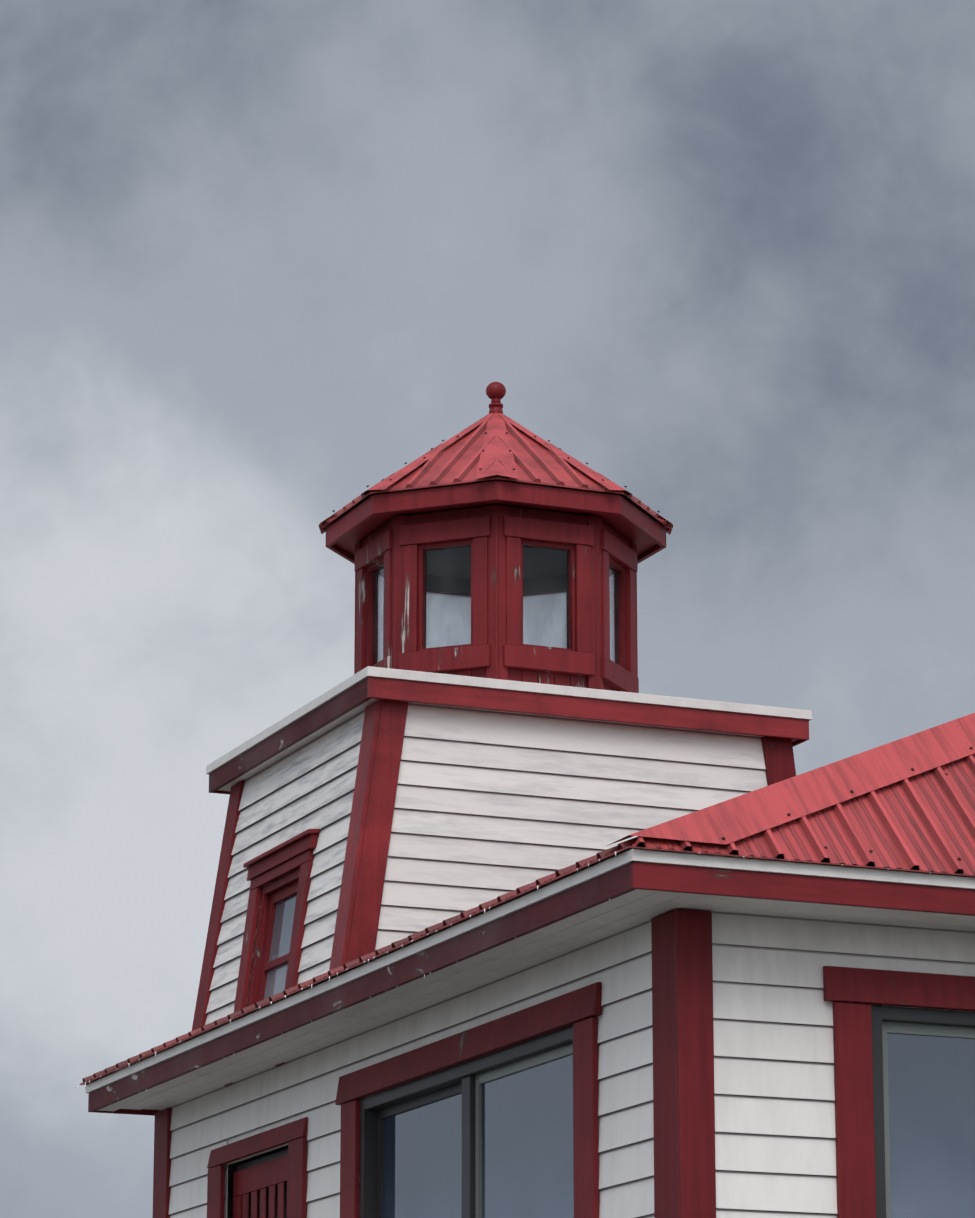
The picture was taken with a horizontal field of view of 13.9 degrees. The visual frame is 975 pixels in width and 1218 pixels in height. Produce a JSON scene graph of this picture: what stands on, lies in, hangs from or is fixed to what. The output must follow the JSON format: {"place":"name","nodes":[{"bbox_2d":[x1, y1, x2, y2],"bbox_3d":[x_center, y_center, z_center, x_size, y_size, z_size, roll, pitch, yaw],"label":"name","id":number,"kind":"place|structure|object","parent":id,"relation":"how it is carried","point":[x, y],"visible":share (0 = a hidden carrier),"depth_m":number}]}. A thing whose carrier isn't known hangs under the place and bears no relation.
{"place":"outdoors","nodes":[
{"label":"outdoors","id":0,"kind":"place"},
{"bbox_2d":[0,0,974,1217],"label":"sky","id":1,"kind":"structure","parent":0,"point":[260,260]},
{"bbox_2d":[205,703,776,1024],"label":"tower walls","id":2,"kind":"structure","parent":0,"point":[490,805],"depth_m":20.12},
{"bbox_2d":[192,700,804,1085],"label":"tower trim","id":3,"kind":"structure","parent":2,"relation":"attached to","point":[367,847],"depth_m":20.17},
{"bbox_2d":[206,666,811,793],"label":"tower cornice","id":4,"kind":"structure","parent":2,"relation":"on","point":[343,701],"depth_m":20.30},
{"bbox_2d":[354,505,638,692],"bbox_3d":[0.046,0.171,21.467,1.445,1.083,1.445,6,-16,-22],"label":"lantern frame","id":5,"kind":"object","parent":4,"relation":"on","point":[496,538],"visible":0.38,"depth_m":20.94},
{"bbox_2d":[319,413,672,563],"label":"lantern roof","id":6,"kind":"structure","parent":5,"relation":"on","point":[495,459],"depth_m":21.07},
{"bbox_2d":[486,382,505,413],"bbox_3d":[0.046,-1.141,21.813,0.112,0.210,0.112,6,-16,-22],"label":"finial","id":7,"kind":"object","parent":6,"relation":"on","point":[495,392],"visible":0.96,"depth_m":21.78},
{"bbox_2d":[372,545,620,665],"bbox_3d":[0.046,0.060,21.496,1.329,0.615,1.329,6,-16,-22],"label":"lantern glass","id":8,"kind":"object","parent":5,"relation":"in","point":[448,619],"visible":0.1,"depth_m":22.09},
{"bbox_2d":[168,911,974,1217],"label":"building walls","id":9,"kind":"structure","parent":0,"point":[775,1133],"depth_m":16.12},
{"bbox_2d":[80,713,974,1084],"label":"building roof","id":10,"kind":"structure","parent":9,"relation":"on","point":[892,811],"depth_m":16.12},
{"bbox_2d":[722,747,972,859],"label":"roof screws","id":11,"kind":"object","parent":10,"relation":"in","point":[852,791],"visible":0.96,"depth_m":16.02},
{"bbox_2d":[86,849,974,1115],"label":"building eaves","id":12,"kind":"object","parent":9,"relation":"attached to","point":[578,910],"visible":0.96,"depth_m":16.58},
{"bbox_2d":[152,909,974,1217],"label":"building trim","id":13,"kind":"structure","parent":9,"relation":"attached to","point":[684,1099],"depth_m":16.24},
{"bbox_2d":[264,894,974,1217],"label":"building windows","id":14,"kind":"structure","parent":9,"relation":"in","point":[527,1148],"depth_m":16.99}
]}

